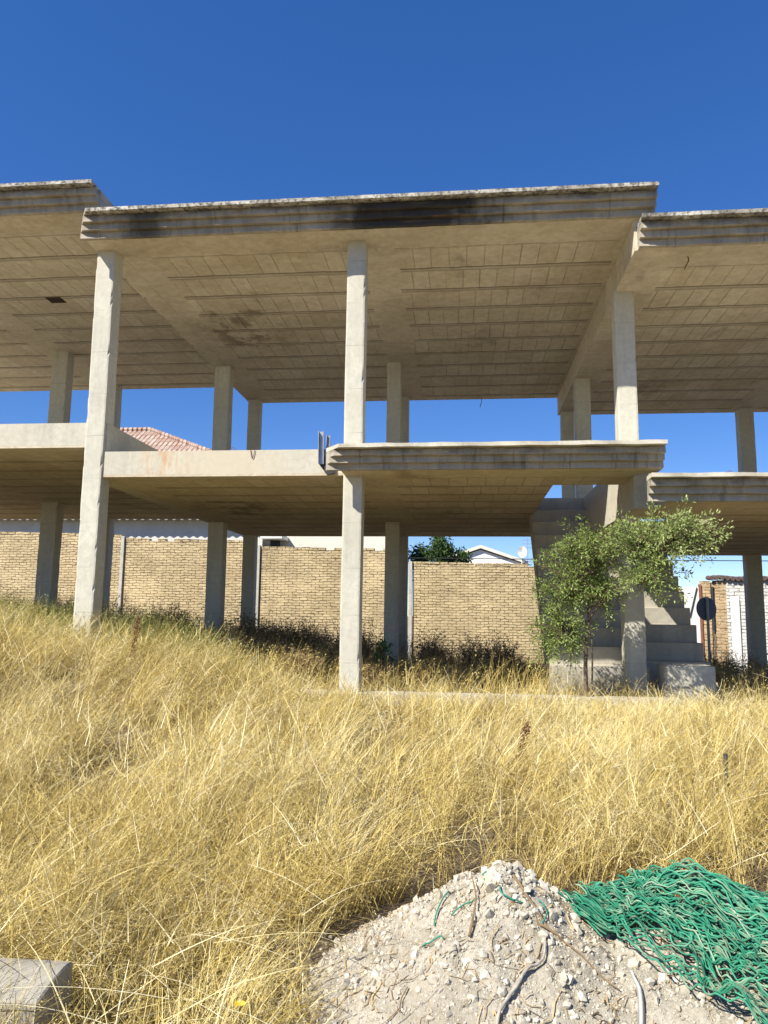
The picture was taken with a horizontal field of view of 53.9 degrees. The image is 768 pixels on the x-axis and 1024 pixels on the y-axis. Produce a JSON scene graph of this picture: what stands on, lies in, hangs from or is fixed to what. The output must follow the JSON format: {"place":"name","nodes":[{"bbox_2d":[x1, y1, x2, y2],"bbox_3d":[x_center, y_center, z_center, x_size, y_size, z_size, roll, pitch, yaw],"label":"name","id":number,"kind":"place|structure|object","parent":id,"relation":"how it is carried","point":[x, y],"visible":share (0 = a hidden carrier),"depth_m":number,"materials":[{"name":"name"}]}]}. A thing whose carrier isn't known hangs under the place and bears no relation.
{"place":"outdoors","nodes":[
{"label":"outdoors","id":0,"kind":"place"},
{"bbox_2d":[0,584,767,1023],"bbox_3d":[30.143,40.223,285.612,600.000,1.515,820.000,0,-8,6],"label":"ground","id":1,"kind":"structure","parent":0,"point":[472,860],"depth_m":5.10,"materials":[{"name":"plant"}]},
{"bbox_2d":[0,958,72,1023],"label":"concrete block","id":2,"kind":"object","parent":1,"relation":"on","point":[61,969],"depth_m":2.77,"materials":[{"name":"grey concrete"}]},
{"bbox_2d":[128,617,140,676],"bbox_3d":[-2.881,1.607,8.699,0.138,0.790,0.094,0,-8,6],"label":"dock stalk","id":3,"kind":"object","parent":1,"relation":"on","point":[134,640],"visible":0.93,"depth_m":8.72,"materials":[{"name":"brown plant"}]},
{"bbox_2d":[0,519,269,546],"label":"white house","id":4,"kind":"structure","parent":1,"relation":"on","point":[157,529],"depth_m":28.24,"materials":[{"name":"white paint"}]},
{"bbox_2d":[0,580,294,680],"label":"green weeds","id":5,"kind":"object","parent":1,"relation":"on","point":[140,628],"visible":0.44,"depth_m":11.01,"materials":[{"name":"green plant"}]},
{"bbox_2d":[120,427,211,450],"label":"tiled house","id":6,"kind":"structure","parent":1,"relation":"on","point":[158,440],"depth_m":38.76,"materials":[{"name":"tile"}]},
{"bbox_2d":[234,1000,244,1023],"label":"yellow flower","id":7,"kind":"object","parent":1,"relation":"on","point":[237,1003],"visible":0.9,"depth_m":2.80,"materials":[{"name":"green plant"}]},
{"bbox_2d":[195,917,335,1023],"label":"spilled stones","id":8,"kind":"object","parent":1,"relation":"on","point":[324,935],"visible":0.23,"depth_m":3.32,"materials":[{"name":"grey gravel"}]},
{"bbox_2d":[260,536,384,550],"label":"cream house","id":9,"kind":"structure","parent":1,"relation":"on","point":[333,542],"depth_m":27.76,"materials":[{"name":"paint"}]},
{"bbox_2d":[0,532,681,662],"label":"brick wall","id":10,"kind":"structure","parent":1,"relation":"on","point":[448,598],"depth_m":23.80,"materials":[{"name":"brick"}]},
{"bbox_2d":[372,638,393,673],"bbox_3d":[-0.021,2.572,13.437,0.429,0.662,0.430,0,-8,6],"label":"green seedling","id":11,"kind":"object","parent":1,"relation":"on","point":[383,646],"visible":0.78,"depth_m":13.41,"materials":[{"name":"green plant"}]},
{"bbox_2d":[0,179,767,710],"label":"concrete building","id":12,"kind":"structure","parent":1,"relation":"on","point":[626,303],"depth_m":11.78,"materials":[{"name":"concrete"}]},
{"bbox_2d":[318,431,334,474],"bbox_3d":[-0.785,-0.805,10.277,0.230,0.590,0.110,0,-8,6],"label":"metal channel","id":13,"kind":"object","parent":12,"relation":"attached to","point":[321,460],"visible":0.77,"depth_m":10.27,"materials":[{"name":"grey metal"}]},
{"bbox_2d":[57,586,767,699],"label":"dead weeds","id":14,"kind":"object","parent":1,"relation":"on","point":[428,650],"visible":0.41,"depth_m":15.67,"materials":[{"name":"plant"}]},
{"bbox_2d":[408,537,473,564],"bbox_3d":[2.267,3.299,31.804,2.816,5.116,2.679,3,-8,-16],"label":"dark green tree","id":15,"kind":"object","parent":1,"relation":"on","point":[439,548],"visible":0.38,"depth_m":31.31,"materials":[{"name":"green plant"}]},
{"bbox_2d":[456,538,531,564],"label":"gable house","id":16,"kind":"structure","parent":1,"relation":"on","point":[480,551],"depth_m":39.63,"materials":[{"name":"paint"}]},
{"bbox_2d":[517,722,530,769],"bbox_3d":[1.141,1.999,6.188,0.145,0.570,0.097,-4,-9,32],"label":"dock stalk","id":17,"kind":"object","parent":1,"relation":"on","point":[524,728],"visible":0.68,"depth_m":6.20,"materials":[{"name":"brown plant"}]},
{"bbox_2d":[304,860,767,1023],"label":"rubble pile","id":18,"kind":"object","parent":1,"relation":"on","point":[394,971],"visible":0.65,"depth_m":3.04,"materials":[{"name":"gravel"}]},
{"bbox_2d":[422,935,443,945],"bbox_3d":[0.207,1.792,3.151,0.100,0.060,0.019,-3,-9,28],"label":"twine scrap","id":19,"kind":"object","parent":18,"relation":"on","point":[433,940],"visible":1,"depth_m":3.15,"materials":[{"name":"green plastic"}]},
{"bbox_2d":[434,891,448,925],"bbox_3d":[0.254,1.770,3.378,0.022,0.104,0.164,-4,-9,29],"label":"twine scrap","id":20,"kind":"object","parent":18,"relation":"on","point":[439,906],"visible":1,"depth_m":3.38,"materials":[{"name":"green plastic"}]},
{"bbox_2d":[451,898,474,915],"bbox_3d":[0.352,1.734,3.316,0.120,0.075,0.020,2,-8,-8],"label":"twine scrap","id":21,"kind":"object","parent":18,"relation":"on","point":[456,909],"visible":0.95,"depth_m":3.32,"materials":[{"name":"green plastic"}]},
{"bbox_2d":[468,869,476,936],"bbox_3d":[0.387,1.695,3.282,0.033,0.171,0.315,0,-8,8],"label":"twig","id":22,"kind":"object","parent":18,"relation":"on","point":[472,921],"visible":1,"depth_m":3.22,"materials":[{"name":"brown wood"}]},
{"bbox_2d":[499,885,522,903],"bbox_3d":[0.543,1.654,3.256,0.115,0.054,0.037,-4,-9,33],"label":"twine scrap","id":23,"kind":"object","parent":18,"relation":"on","point":[508,896],"visible":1,"depth_m":3.24,"materials":[{"name":"green plastic"}]},
{"bbox_2d":[495,937,545,1023],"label":"root","id":24,"kind":"object","parent":18,"relation":"on","point":[513,990],"visible":1,"depth_m":2.89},
{"bbox_2d":[512,874,550,928],"bbox_3d":[0.634,1.682,3.264,0.016,0.147,0.265,4,-9,-25],"label":"twig","id":25,"kind":"object","parent":18,"relation":"on","point":[522,888],"visible":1,"depth_m":3.28,"materials":[{"name":"brown wood"}]},
{"bbox_2d":[538,900,547,923],"bbox_3d":[0.681,1.709,3.218,0.039,0.063,0.128,-1,-8,9],"label":"twine scrap","id":26,"kind":"object","parent":18,"relation":"on","point":[542,922],"visible":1,"depth_m":3.21,"materials":[{"name":"green plastic"}]},
{"bbox_2d":[535,920,619,989],"bbox_3d":[0.779,1.786,3.057,0.354,0.177,0.018,-5,-10,36],"label":"twig","id":27,"kind":"object","parent":18,"relation":"on","point":[559,936],"visible":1,"depth_m":3.07,"materials":[{"name":"brown wood"}]},
{"bbox_2d":[629,970,644,1023],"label":"plastic strip","id":28,"kind":"object","parent":18,"relation":"on","point":[641,1013],"visible":1,"depth_m":2.85,"materials":[{"name":"white plastic"}]},
{"bbox_2d":[561,857,767,1023],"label":"fishing net","id":29,"kind":"object","parent":18,"relation":"on","point":[748,905],"visible":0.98,"depth_m":3.14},
{"bbox_2d":[677,883,753,936],"bbox_3d":[1.337,1.702,3.321,0.082,0.130,0.654,6,-10,-35],"label":"rope","id":30,"kind":"object","parent":29,"relation":"on","point":[739,917],"visible":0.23,"depth_m":3.19,"materials":[{"name":"fabric"}]},
{"bbox_2d":[516,494,733,696],"bbox_3d":[2.953,1.190,9.334,2.609,2.738,1.095,-6,-10,39],"label":"green shrub","id":31,"kind":"object","parent":1,"relation":"on","point":[672,536],"visible":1,"depth_m":9.54,"materials":[{"name":"green plant"}]},
{"bbox_2d":[696,597,715,660],"bbox_3d":[8.161,3.333,18.936,0.590,2.393,0.115,3,-8,-16],"label":"round sign","id":32,"kind":"object","parent":1,"relation":"on","point":[706,608],"visible":0.95,"depth_m":19.04,"materials":[{"name":"metal"}]},
{"bbox_2d":[723,753,729,802],"bbox_3d":[2.523,2.055,5.541,0.044,0.545,0.034,0,-8,6],"label":"stake","id":33,"kind":"object","parent":1,"relation":"on","point":[724,759],"visible":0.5,"depth_m":5.55,"materials":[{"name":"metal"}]},
{"bbox_2d":[699,575,767,671],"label":"street wall","id":34,"kind":"structure","parent":1,"relation":"on","point":[725,594],"depth_m":22.33,"materials":[{"name":"brick"}]},
{"bbox_2d":[683,584,704,660],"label":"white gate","id":35,"kind":"structure","parent":34,"relation":"attached to","point":[691,604],"depth_m":22.49,"materials":[{"name":"paint"}]},
{"bbox_2d":[0,0,767,615],"label":"sky","id":36,"kind":"structure","parent":0,"point":[151,102],"materials":[{"name":"blue"}]},
{"bbox_2d":[421,558,767,560],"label":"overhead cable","id":37,"kind":"object","parent":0,"point":[532,559],"visible":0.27,"depth_m":26.14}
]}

